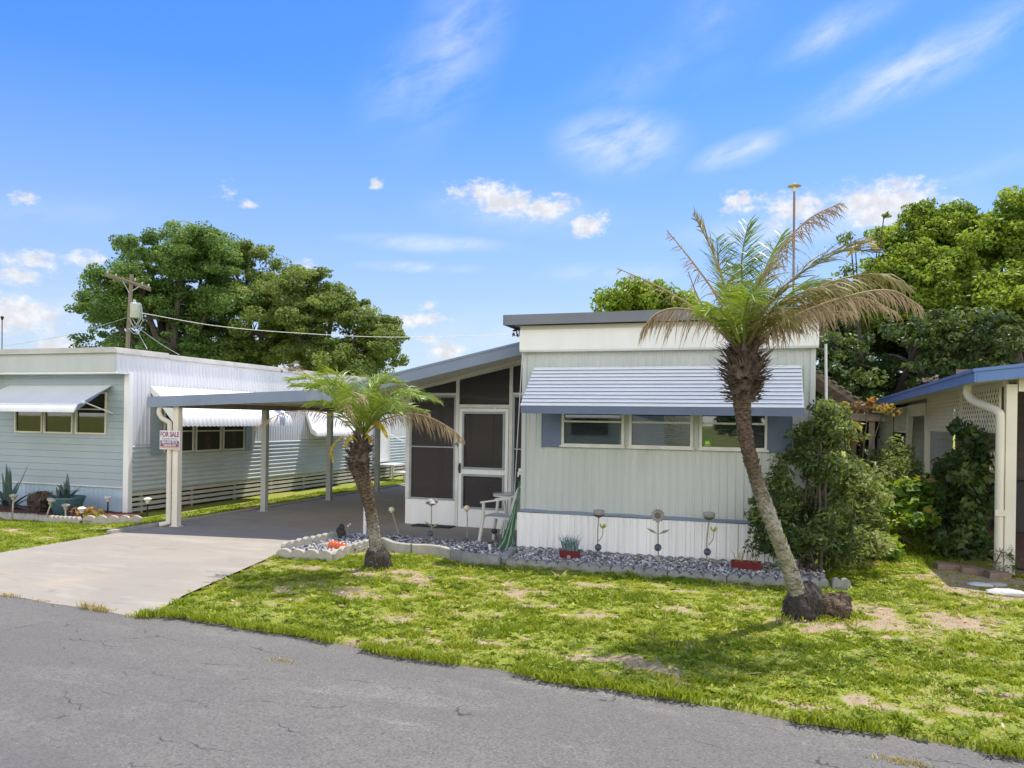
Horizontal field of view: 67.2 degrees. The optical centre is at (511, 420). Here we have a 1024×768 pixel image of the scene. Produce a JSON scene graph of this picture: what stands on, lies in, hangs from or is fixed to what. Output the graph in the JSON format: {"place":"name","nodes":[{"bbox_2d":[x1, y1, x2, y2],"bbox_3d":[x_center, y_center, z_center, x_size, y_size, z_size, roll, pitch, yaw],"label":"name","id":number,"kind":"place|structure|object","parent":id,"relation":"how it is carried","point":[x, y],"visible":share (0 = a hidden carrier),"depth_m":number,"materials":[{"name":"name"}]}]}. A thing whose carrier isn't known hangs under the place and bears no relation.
{"place":"outdoors","nodes":[
{"label":"outdoors","id":0,"kind":"place"},
{"bbox_2d":[0,485,516,618],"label":"driveway","id":1,"kind":"structure","parent":0,"point":[123,573],"depth_m":10.40,"materials":[{"name":"concrete"}]},
{"bbox_2d":[1,592,32,598],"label":"grass tuft","id":2,"kind":"object","parent":1,"relation":"on","point":[7,594],"visible":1,"depth_m":7.96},
{"bbox_2d":[147,342,521,533],"bbox_3d":[-1.454,0.269,16.409,6.470,3.137,9.766,1,0,18],"label":"carport","id":3,"kind":"object","parent":1,"relation":"on","point":[265,402],"visible":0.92,"depth_m":12.81,"materials":[{"name":"white metal"}]},
{"bbox_2d":[160,430,179,449],"bbox_3d":[-5.674,0.327,12.777,0.410,0.310,0.010,1,0,18],"label":"for sale sign","id":4,"kind":"object","parent":3,"relation":"attached to","point":[169,439],"visible":1,"depth_m":12.77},
{"bbox_2d":[411,523,454,527],"bbox_3d":[-1.356,1.819,13.285,0.720,0.014,0.265,1,0,18],"label":"doormat","id":5,"kind":"object","parent":1,"relation":"on","point":[437,526],"visible":0.79,"depth_m":13.25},
{"bbox_2d":[405,359,521,529],"bbox_3d":[0.394,0.336,16.012,2.768,3.040,6.167,1,0,18],"label":"screened porch","id":6,"kind":"object","parent":1,"relation":"on","point":[478,412],"visible":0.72,"depth_m":13.24,"materials":[{"name":"white paint"}]},
{"bbox_2d":[458,408,508,528],"bbox_3d":[-0.499,0.815,13.119,0.893,2.035,0.117,1,0,18],"label":"door","id":7,"kind":"structure","parent":6,"relation":"in","point":[483,457],"depth_m":13.16,"materials":[{"name":"white paint"}]},
{"bbox_2d":[477,485,520,544],"bbox_3d":[-0.106,1.387,11.581,0.685,0.939,0.611,1,0,18],"label":"patio chair","id":8,"kind":"object","parent":1,"relation":"on","point":[496,515],"visible":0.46,"depth_m":11.42,"materials":[{"name":"plastic"}]},
{"bbox_2d":[493,492,513,537],"bbox_3d":[-0.043,1.508,12.276,0.540,0.695,0.540,1,0,18],"label":"bistro table","id":9,"kind":"object","parent":1,"relation":"on","point":[501,494],"visible":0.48,"depth_m":12.14,"materials":[{"name":"grey metal"}]},
{"bbox_2d":[0,595,1023,767],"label":"road","id":10,"kind":"structure","parent":0,"point":[82,688],"depth_m":4.92,"materials":[{"name":"asphalt"}]},
{"bbox_2d":[74,600,106,609],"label":"grass tuft","id":11,"kind":"object","parent":10,"relation":"on","point":[85,604],"visible":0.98,"depth_m":7.52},
{"bbox_2d":[85,602,116,612],"bbox_3d":[-3.958,1.813,7.441,0.368,0.070,0.171,1,0,26],"label":"grass tuft","id":12,"kind":"object","parent":10,"relation":"on","point":[101,609],"visible":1,"depth_m":7.44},
{"bbox_2d":[120,613,153,618],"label":"grass tuft","id":13,"kind":"object","parent":10,"relation":"on","point":[140,616],"visible":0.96,"depth_m":7.22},
{"bbox_2d":[269,656,306,663],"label":"grass tuft","id":14,"kind":"object","parent":10,"relation":"on","point":[286,660],"visible":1,"depth_m":6.00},
{"bbox_2d":[866,752,933,767],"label":"grass tuft","id":15,"kind":"object","parent":10,"relation":"on","point":[903,760],"visible":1,"depth_m":4.36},
{"bbox_2d":[0,456,1023,758],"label":"lawn","id":16,"kind":"structure","parent":0,"point":[850,700],"depth_m":7.10,"materials":[{"name":"plant"}]},
{"bbox_2d":[0,512,14,519],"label":"edging block","id":17,"kind":"object","parent":16,"relation":"on","point":[6,515],"depth_m":13.51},
{"bbox_2d":[13,513,36,520],"bbox_3d":[-8.483,1.714,13.442,0.481,0.180,0.075,0,-2,17],"label":"edging block","id":18,"kind":"object","parent":16,"relation":"on","point":[22,516],"depth_m":13.41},
{"bbox_2d":[34,514,57,521],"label":"edging block","id":19,"kind":"object","parent":16,"relation":"on","point":[46,518],"depth_m":13.26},
{"bbox_2d":[56,516,81,523],"bbox_3d":[-7.556,1.728,13.151,0.481,0.180,0.075,0,1,17],"label":"edging block","id":20,"kind":"object","parent":16,"relation":"on","point":[75,519],"depth_m":13.11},
{"bbox_2d":[0,505,144,520],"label":"mulch bed","id":21,"kind":"object","parent":16,"relation":"on","point":[50,513],"visible":0.35,"depth_m":14.17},
{"bbox_2d":[9,494,17,511],"bbox_3d":[-9.005,1.523,13.923,0.144,0.392,0.144,1,0,18],"label":"path light","id":22,"kind":"object","parent":21,"relation":"on","point":[13,497],"visible":0.94,"depth_m":13.90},
{"bbox_2d":[0,463,32,509],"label":"agave","id":23,"kind":"object","parent":21,"relation":"on","point":[6,500],"visible":0.73,"depth_m":14.52,"materials":[{"name":"plant"}]},
{"bbox_2d":[26,490,55,512],"bbox_3d":[-8.687,1.492,14.250,0.684,0.464,0.701,1,0,-7],"label":"rock","id":24,"kind":"object","parent":21,"relation":"on","point":[37,501],"visible":0.9,"depth_m":14.11,"materials":[{"name":"stone"}]},
{"bbox_2d":[46,498,55,514],"bbox_3d":[-8.099,1.546,13.503,0.207,0.382,0.144,1,0,18],"label":"path light","id":25,"kind":"object","parent":21,"relation":"on","point":[50,501],"visible":0.94,"depth_m":13.47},
{"bbox_2d":[61,503,69,515],"bbox_3d":[-7.859,1.600,13.570,0.144,0.270,0.144,1,0,18],"label":"path light","id":26,"kind":"object","parent":21,"relation":"on","point":[65,506],"visible":0.94,"depth_m":13.54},
{"bbox_2d":[47,473,85,514],"bbox_3d":[-8.083,1.351,14.019,0.629,0.763,0.803,1,0,-39],"label":"planter","id":27,"kind":"object","parent":21,"relation":"on","point":[63,495],"visible":0.9,"depth_m":13.97,"materials":[{"name":"ceramic"}]},
{"bbox_2d":[77,507,85,518],"bbox_3d":[-7.423,1.617,13.297,0.144,0.250,0.144,1,0,18],"label":"path light","id":28,"kind":"object","parent":21,"relation":"on","point":[81,510],"visible":0.96,"depth_m":13.27,"materials":[{"name":"white plastic"}]},
{"bbox_2d":[69,506,104,516],"bbox_3d":[-7.425,1.670,13.553,0.718,0.353,0.423,1,0,18],"label":"croton","id":29,"kind":"object","parent":21,"relation":"on","point":[88,511],"visible":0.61,"depth_m":13.52,"materials":[{"name":"yellow plant"}]},
{"bbox_2d":[104,495,111,512],"bbox_3d":[-7.459,1.566,14.227,0.144,0.350,0.144,1,0,18],"label":"path light","id":30,"kind":"object","parent":21,"relation":"on","point":[107,498],"visible":0.94,"depth_m":14.21,"materials":[{"name":"white plastic"}]},
{"bbox_2d":[83,515,141,523],"bbox_3d":[-6.808,1.724,13.140,0.941,0.200,0.080,1,0,-6],"label":"edging block","id":31,"kind":"object","parent":16,"relation":"on","point":[100,519],"depth_m":13.10,"materials":[{"name":"concrete"}]},
{"bbox_2d":[144,497,151,516],"bbox_3d":[-6.631,1.578,14.024,0.144,0.350,0.144,1,0,18],"label":"path light","id":32,"kind":"object","parent":16,"relation":"on","point":[147,500],"visible":1,"depth_m":14.00,"materials":[{"name":"white plastic"}]},
{"bbox_2d":[0,347,405,512],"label":"mobile home","id":33,"kind":"object","parent":16,"relation":"on","point":[89,422],"visible":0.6,"depth_m":15.09,"materials":[{"name":"white"}]},
{"bbox_2d":[14,412,42,432],"bbox_3d":[-9.475,-0.157,15.155,0.720,0.802,0.085,1,0,18],"label":"window","id":34,"kind":"structure","parent":33,"relation":"in","point":[24,422],"depth_m":15.15,"materials":[{"name":"glass"}]},
{"bbox_2d":[43,412,72,433],"bbox_3d":[-8.750,-0.147,14.912,0.730,0.802,0.085,1,0,18],"label":"window","id":35,"kind":"structure","parent":33,"relation":"in","point":[53,422],"depth_m":14.91,"materials":[{"name":"glass"}]},
{"bbox_2d":[75,392,107,434],"bbox_3d":[-7.982,-0.136,14.655,0.750,0.802,0.085,1,0,18],"label":"window","id":36,"kind":"structure","parent":33,"relation":"in","point":[89,419],"depth_m":14.63,"materials":[{"name":"glass"}]},
{"bbox_2d":[164,411,193,452],"bbox_3d":[-6.696,0.135,15.519,0.022,1.035,0.820,1,0,18],"label":"window","id":37,"kind":"structure","parent":33,"relation":"in","point":[187,432],"depth_m":15.72,"materials":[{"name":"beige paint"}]},
{"bbox_2d":[195,426,221,451],"bbox_3d":[-6.424,0.139,16.334,0.022,1.035,0.780,1,0,18],"label":"window","id":38,"kind":"structure","parent":33,"relation":"in","point":[207,438],"depth_m":16.34,"materials":[{"name":"glass"}]},
{"bbox_2d":[223,426,244,450],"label":"window","id":39,"kind":"structure","parent":33,"relation":"in","point":[233,436],"depth_m":17.10,"materials":[{"name":"glass"}]},
{"bbox_2d":[281,361,313,372],"bbox_3d":[-5.045,-1.228,18.017,0.943,0.326,0.424,1,0,18],"label":"dead frond","id":40,"kind":"object","parent":33,"relation":"on","point":[294,367],"visible":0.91,"depth_m":17.97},
{"bbox_2d":[374,415,389,461],"bbox_3d":[-3.977,0.332,23.640,0.038,1.880,0.950,1,0,18],"label":"door","id":41,"kind":"structure","parent":33,"relation":"in","point":[384,442],"depth_m":23.75,"materials":[{"name":"white paint"}]},
{"bbox_2d":[107,483,404,533],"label":"kerb","id":42,"kind":"structure","parent":16,"relation":"on","point":[130,528],"depth_m":14.47,"materials":[{"name":"concrete"}]},
{"bbox_2d":[276,548,304,559],"bbox_3d":[-2.890,1.783,10.095,0.379,0.200,0.075,1,2,7],"label":"edging block","id":43,"kind":"object","parent":16,"relation":"on","point":[287,553],"depth_m":10.06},
{"bbox_2d":[281,537,311,548],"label":"edging block","id":44,"kind":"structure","parent":16,"relation":"on","point":[298,542],"depth_m":10.78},
{"bbox_2d":[304,549,332,560],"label":"edging block","id":45,"kind":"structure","parent":16,"relation":"on","point":[320,555],"depth_m":10.01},
{"bbox_2d":[311,531,336,542],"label":"edging block","id":46,"kind":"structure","parent":16,"relation":"on","point":[323,536],"depth_m":11.36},
{"bbox_2d":[332,546,349,560],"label":"edging block","id":47,"kind":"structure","parent":16,"relation":"on","point":[341,551],"depth_m":10.20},
{"bbox_2d":[347,539,368,553],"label":"edging block","id":48,"kind":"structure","parent":16,"relation":"on","point":[363,543],"depth_m":10.74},
{"bbox_2d":[253,365,464,570],"bbox_3d":[-1.901,0.620,9.324,2.471,2.713,1.641,1,0,30],"label":"palm tree","id":49,"kind":"object","parent":16,"relation":"on","point":[356,406],"visible":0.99,"depth_m":9.22,"materials":[{"name":"plant"}]},
{"bbox_2d":[380,434,405,480],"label":"entry steps","id":50,"kind":"structure","parent":16,"relation":"on","point":[393,465],"depth_m":23.17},
{"bbox_2d":[381,537,411,552],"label":"edging block","id":51,"kind":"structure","parent":16,"relation":"on","point":[393,546],"depth_m":10.78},
{"bbox_2d":[290,532,516,559],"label":"gravel","id":52,"kind":"structure","parent":16,"relation":"on","point":[461,545],"depth_m":11.19,"materials":[{"name":"gravel"}]},
{"bbox_2d":[320,541,346,548],"bbox_3d":[-2.477,1.742,10.698,0.454,0.137,0.133,1,0,34],"label":"garden ornament","id":53,"kind":"object","parent":52,"relation":"on","point":[334,544],"visible":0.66,"depth_m":10.64,"materials":[{"name":"orange glass"}]},
{"bbox_2d":[336,524,345,538],"bbox_3d":[-2.613,1.715,11.727,0.162,0.295,0.144,1,0,18],"label":"stone statue","id":54,"kind":"object","parent":52,"relation":"on","point":[340,531],"visible":0.81,"depth_m":11.68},
{"bbox_2d":[389,507,400,538],"bbox_3d":[-1.794,1.593,11.890,0.233,0.507,0.092,1,0,18],"label":"garden stake","id":55,"kind":"object","parent":52,"relation":"on","point":[391,509],"visible":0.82,"depth_m":11.88,"materials":[{"name":"metal"}]},
{"bbox_2d":[425,498,437,542],"bbox_3d":[-1.171,1.485,11.227,0.192,0.696,0.203,1,0,-17],"label":"garden stake","id":56,"kind":"object","parent":52,"relation":"on","point":[430,502],"visible":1,"depth_m":11.21,"materials":[{"name":"metal"}]},
{"bbox_2d":[463,505,469,542],"bbox_3d":[-0.673,1.554,11.484,0.095,0.577,0.092,1,0,18],"label":"garden stake","id":57,"kind":"object","parent":52,"relation":"on","point":[466,508],"visible":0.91,"depth_m":11.47,"materials":[{"name":"metal"}]},
{"bbox_2d":[412,544,451,559],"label":"edging block","id":58,"kind":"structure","parent":16,"relation":"on","point":[429,549],"depth_m":10.61,"materials":[{"name":"concrete"}]},
{"bbox_2d":[451,549,500,565],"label":"edging block","id":59,"kind":"structure","parent":16,"relation":"on","point":[469,557],"depth_m":9.96,"materials":[{"name":"concrete"}]},
{"bbox_2d":[501,547,516,564],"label":"edging block","id":60,"kind":"structure","parent":16,"relation":"on","point":[508,554],"depth_m":10.12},
{"bbox_2d":[506,558,557,569],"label":"edging block","id":61,"kind":"structure","parent":16,"relation":"on","point":[514,562],"depth_m":9.77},
{"bbox_2d":[557,561,610,573],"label":"edging block","id":62,"kind":"structure","parent":16,"relation":"on","point":[575,566],"depth_m":9.54,"materials":[{"name":"concrete"}]},
{"bbox_2d":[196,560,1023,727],"bbox_3d":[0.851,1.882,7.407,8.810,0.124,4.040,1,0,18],"label":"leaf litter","id":63,"kind":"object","parent":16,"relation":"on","point":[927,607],"visible":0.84,"depth_m":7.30,"materials":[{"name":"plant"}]},
{"bbox_2d":[611,564,667,577],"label":"edging block","id":64,"kind":"structure","parent":16,"relation":"on","point":[650,572],"depth_m":9.32,"materials":[{"name":"concrete"}]},
{"bbox_2d":[589,276,700,311],"bbox_3d":[5.295,-1.801,30.533,4.292,7.725,3.897,1,0,18],"label":"leafy tree","id":65,"kind":"object","parent":16,"relation":"on","point":[635,295],"visible":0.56,"depth_m":29.43,"materials":[{"name":"green plant"}]},
{"bbox_2d":[497,546,825,579],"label":"gravel","id":66,"kind":"structure","parent":16,"relation":"on","point":[668,565],"depth_m":9.79,"materials":[{"name":"gravel"}]},
{"bbox_2d":[558,532,582,559],"bbox_3d":[0.764,1.661,10.140,0.434,0.401,0.388,1,0,18],"label":"planter","id":67,"kind":"object","parent":66,"relation":"on","point":[567,551],"visible":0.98,"depth_m":10.10,"materials":[{"name":"ceramic"}]},
{"bbox_2d":[593,509,605,554],"bbox_3d":[1.163,1.528,10.207,0.190,0.678,0.156,1,0,18],"label":"garden stake","id":68,"kind":"object","parent":66,"relation":"on","point":[598,513],"visible":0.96,"depth_m":10.18,"materials":[{"name":"metal"}]},
{"bbox_2d":[647,508,669,563],"bbox_3d":[1.847,1.494,9.760,0.299,0.766,0.058,1,0,18],"label":"garden stake","id":69,"kind":"object","parent":66,"relation":"on","point":[657,515],"visible":0.97,"depth_m":9.76,"materials":[{"name":"metal"}]},
{"bbox_2d":[703,512,717,563],"bbox_3d":[2.516,1.528,9.786,0.190,0.718,0.156,1,0,18],"label":"garden stake","id":70,"kind":"object","parent":66,"relation":"on","point":[708,516],"visible":0.95,"depth_m":9.76,"materials":[{"name":"metal"}]},
{"bbox_2d":[731,550,760,570],"bbox_3d":[2.891,1.710,9.515,0.489,0.366,0.421,1,0,-18],"label":"planter","id":71,"kind":"object","parent":66,"relation":"on","point":[754,565],"visible":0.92,"depth_m":9.46,"materials":[{"name":"red plastic"}]},
{"bbox_2d":[503,306,831,566],"bbox_3d":[4.083,0.230,16.710,4.240,3.360,14.885,1,0,18],"label":"mobile home","id":72,"kind":"object","parent":16,"relation":"on","point":[618,423],"visible":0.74,"depth_m":10.26,"materials":[{"name":"white"}]},
{"bbox_2d":[497,481,519,550],"bbox_3d":[-0.041,1.348,10.779,0.330,0.979,0.203,1,0,-8],"label":"garden hose","id":73,"kind":"object","parent":72,"relation":"hanging from","point":[510,526],"visible":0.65,"depth_m":10.84,"materials":[{"name":"rubber"}]},
{"bbox_2d":[514,352,522,494],"bbox_3d":[0.076,0.436,11.209,0.020,2.793,0.751,1,0,-8],"label":"downspout","id":74,"kind":"object","parent":72,"relation":"attached to","point":[518,422],"visible":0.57,"depth_m":11.12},
{"bbox_2d":[559,398,624,447],"bbox_3d":[1.113,-0.010,10.583,0.915,0.767,0.108,1,0,18],"label":"window","id":75,"kind":"structure","parent":72,"relation":"in","point":[577,430],"depth_m":10.62,"materials":[{"name":"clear glass"}]},
{"bbox_2d":[627,402,693,449],"bbox_3d":[1.990,0.003,10.290,0.885,0.767,0.108,1,0,18],"label":"window","id":76,"kind":"structure","parent":72,"relation":"in","point":[669,432],"depth_m":10.32,"materials":[{"name":"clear glass"}]},
{"bbox_2d":[697,415,768,451],"bbox_3d":[2.870,0.015,9.996,0.890,0.767,0.108,1,0,18],"label":"window","id":77,"kind":"structure","parent":72,"relation":"in","point":[716,433],"depth_m":10.06,"materials":[{"name":"clear glass"}]},
{"bbox_2d":[677,556,714,560],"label":"edging block","id":78,"kind":"structure","parent":16,"relation":"on","point":[680,557],"depth_m":10.04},
{"bbox_2d":[668,570,726,581],"bbox_3d":[2.193,1.886,9.142,0.674,0.168,0.075,1,-2,19],"label":"edging block","id":79,"kind":"object","parent":16,"relation":"on","point":[711,576],"depth_m":9.11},
{"bbox_2d":[727,573,786,586],"bbox_3d":[2.848,1.887,8.943,0.674,0.168,0.075,0,0,20],"label":"edging block","id":80,"kind":"object","parent":16,"relation":"on","point":[757,579],"depth_m":8.91,"materials":[{"name":"concrete"}]},
{"bbox_2d":[616,202,925,622],"bbox_3d":[2.316,0.024,7.062,2.604,4.040,1.660,1,0,-17],"label":"palm tree","id":81,"kind":"object","parent":16,"relation":"on","point":[744,365],"visible":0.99,"depth_m":6.87,"materials":[{"name":"plant"}]},
{"bbox_2d":[787,183,800,305],"bbox_3d":[7.267,-2.049,20.000,0.350,8.209,0.345,1,0,18],"label":"street lamp","id":82,"kind":"object","parent":16,"relation":"on","point":[793,186],"visible":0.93,"depth_m":19.98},
{"bbox_2d":[742,396,876,573],"bbox_3d":[3.658,0.807,9.381,1.535,2.263,1.116,1,0,-22],"label":"shrub","id":83,"kind":"object","parent":16,"relation":"on","point":[822,467],"visible":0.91,"depth_m":9.27,"materials":[{"name":"green plant"}]},
{"bbox_2d":[809,576,828,587],"bbox_3d":[3.495,1.888,8.781,0.196,0.195,0.080,2,-1,10],"label":"edging block","id":84,"kind":"object","parent":16,"relation":"on","point":[821,582],"depth_m":8.74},
{"bbox_2d":[824,344,827,400],"bbox_3d":[4.301,0.438,10.542,0.210,2.952,0.052,1,0,-43],"label":"conduit pole","id":85,"kind":"object","parent":16,"relation":"on","point":[825,372],"visible":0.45,"depth_m":10.49,"materials":[{"name":"metal"}]},
{"bbox_2d":[831,577,850,589],"bbox_3d":[3.724,1.885,8.731,0.196,0.195,0.080,1,-2,8],"label":"edging block","id":86,"kind":"object","parent":16,"relation":"on","point":[844,583],"depth_m":8.70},
{"bbox_2d":[814,370,890,498],"bbox_3d":[6.396,0.487,15.137,1.430,3.113,3.400,1,0,18],"label":"pergola","id":87,"kind":"object","parent":16,"relation":"on","point":[837,393],"visible":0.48,"depth_m":13.72,"materials":[{"name":"orange wood"}]},
{"bbox_2d":[823,420,897,570],"bbox_3d":[4.637,0.953,10.478,1.088,1.999,2.381,1,0,26],"label":"shrub","id":88,"kind":"object","parent":16,"relation":"on","point":[864,499],"visible":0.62,"depth_m":9.94,"materials":[{"name":"green plant"}]},
{"bbox_2d":[831,211,891,468],"bbox_3d":[9.211,-1.728,20.575,1.308,7.646,1.251,1,0,-28],"label":"leafy tree","id":89,"kind":"object","parent":16,"relation":"on","point":[876,236],"visible":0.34,"depth_m":20.49,"materials":[{"name":"green plant"}]},
{"bbox_2d":[830,396,901,518],"bbox_3d":[6.005,0.768,13.528,1.489,2.385,0.694,1,0,18],"label":"vine","id":90,"kind":"object","parent":16,"relation":"on","point":[871,401],"visible":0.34,"depth_m":13.44,"materials":[{"name":"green plant"}]},
{"bbox_2d":[861,434,926,534],"bbox_3d":[6.473,1.100,13.252,1.339,1.746,1.964,1,0,18],"label":"shrub","id":91,"kind":"object","parent":16,"relation":"on","point":[892,463],"visible":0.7,"depth_m":12.96,"materials":[{"name":"green plant"}]},
{"bbox_2d":[859,473,945,561],"bbox_3d":[5.867,1.440,11.713,1.386,1.304,3.009,1,0,18],"label":"shrub","id":92,"kind":"object","parent":16,"relation":"on","point":[911,511],"visible":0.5,"depth_m":11.47,"materials":[{"name":"green plant"}]},
{"bbox_2d":[809,278,1023,470],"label":"leafy tree","id":93,"kind":"object","parent":16,"relation":"on","point":[956,342],"visible":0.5,"depth_m":18.07,"materials":[{"name":"green plant"}]},
{"bbox_2d":[841,197,1006,377],"bbox_3d":[11.082,-1.987,20.279,3.971,8.304,3.918,1,0,-11],"label":"leafy tree","id":94,"kind":"object","parent":16,"relation":"on","point":[924,259],"visible":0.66,"depth_m":20.02,"materials":[{"name":"green plant"}]},
{"bbox_2d":[865,363,1023,574],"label":"neighbour house","id":95,"kind":"structure","parent":16,"relation":"on","point":[990,400],"depth_m":11.34,"materials":[{"name":"beige paint"}]},
{"bbox_2d":[916,375,938,382],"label":"roof weed","id":96,"kind":"object","parent":95,"relation":"on","point":[927,379],"visible":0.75,"depth_m":13.01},
{"bbox_2d":[993,480,1023,532],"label":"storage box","id":97,"kind":"object","parent":95,"relation":"on","point":[1019,505],"visible":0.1,"depth_m":13.33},
{"bbox_2d":[933,561,958,570],"bbox_3d":[5.654,1.905,10.032,0.260,0.095,0.170,3,3,13],"label":"paving brick","id":98,"kind":"object","parent":16,"relation":"on","point":[949,566],"visible":0.93,"depth_m":9.97,"materials":[{"name":"red stone"}]},
{"bbox_2d":[920,416,995,560],"bbox_3d":[6.554,1.006,11.343,1.011,2.158,2.826,1,0,18],"label":"vine","id":99,"kind":"object","parent":16,"relation":"on","point":[958,473],"visible":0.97,"depth_m":10.57,"materials":[{"name":"green plant"}]},
{"bbox_2d":[921,185,1023,363],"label":"leafy tree","id":100,"kind":"object","parent":16,"relation":"on","point":[996,238],"visible":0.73,"depth_m":19.27,"materials":[{"name":"green plant"}]},
{"bbox_2d":[962,565,984,575],"bbox_3d":[5.872,1.918,9.801,0.260,0.095,0.170,3,3,33],"label":"paving brick","id":101,"kind":"object","parent":16,"relation":"on","point":[971,570],"visible":0.86,"depth_m":9.76,"materials":[{"name":"red stone"}]},
{"bbox_2d":[967,582,993,586],"bbox_3d":[5.494,1.930,9.045,0.282,0.065,0.181,1,0,18],"label":"stepping stone","id":102,"kind":"object","parent":16,"relation":"on","point":[982,584],"visible":0.74,"depth_m":9.00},
{"bbox_2d":[983,569,1011,579],"bbox_3d":[6.024,1.921,9.561,0.260,0.095,0.170,3,3,7],"label":"paving brick","id":103,"kind":"object","parent":16,"relation":"on","point":[993,574],"visible":0.93,"depth_m":9.49,"materials":[{"name":"brick"}]},
{"bbox_2d":[988,582,1007,586],"bbox_3d":[5.694,1.933,9.062,0.241,0.064,0.122,1,0,18],"label":"stepping stone","id":104,"kind":"object","parent":16,"relation":"on","point":[996,584],"visible":0.72,"depth_m":9.02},
{"bbox_2d":[985,544,1022,577],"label":"weed","id":105,"kind":"object","parent":16,"relation":"on","point":[1010,555],"visible":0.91,"depth_m":9.66,"materials":[{"name":"green plant"}]},
{"bbox_2d":[985,588,1023,596],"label":"stepping stone","id":106,"kind":"object","parent":16,"relation":"on","point":[1008,592],"visible":0.84,"depth_m":8.51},
{"bbox_2d":[0,0,1023,417],"label":"sky","id":107,"kind":"structure","parent":0,"point":[459,166],"materials":[{"name":"blue"}]},
{"bbox_2d":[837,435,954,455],"bbox_3d":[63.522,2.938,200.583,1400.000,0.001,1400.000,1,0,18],"label":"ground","id":108,"kind":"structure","parent":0,"point":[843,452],"depth_m":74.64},
{"bbox_2d":[105,271,150,348],"bbox_3d":[-15.496,-2.121,30.855,2.004,7.697,0.630,1,0,0],"label":"utility pole","id":109,"kind":"object","parent":108,"relation":"on","point":[134,309],"visible":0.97,"depth_m":30.92,"materials":[{"name":"brown wood"}]},
{"bbox_2d":[0,318,124,346],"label":"power line","id":110,"kind":"object","parent":109,"relation":"attached to","point":[60,336],"visible":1,"depth_m":29.26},
{"bbox_2d":[143,313,518,336],"bbox_3d":[-6.718,-4.045,34.402,17.759,0.656,0.211,1,0,-24],"label":"power line","id":111,"kind":"object","parent":109,"relation":"attached to","point":[309,333],"visible":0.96,"depth_m":33.42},
{"bbox_2d":[63,219,268,364],"bbox_3d":[-18.183,-4.148,40.684,10.720,11.911,8.397,1,0,18],"label":"oak tree","id":112,"kind":"object","parent":108,"relation":"on","point":[192,252],"visible":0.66,"depth_m":38.94,"materials":[{"name":"green plant"}]},
{"bbox_2d":[198,238,313,367],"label":"oak tree","id":113,"kind":"object","parent":108,"relation":"on","point":[255,281],"visible":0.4,"depth_m":40.85,"materials":[{"name":"green plant"}]},
{"bbox_2d":[227,264,410,376],"bbox_3d":[-9.807,-3.202,40.174,9.077,10.064,7.666,1,0,18],"label":"oak tree","id":114,"kind":"object","parent":108,"relation":"on","point":[321,303],"visible":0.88,"depth_m":39.03,"materials":[{"name":"green plant"}]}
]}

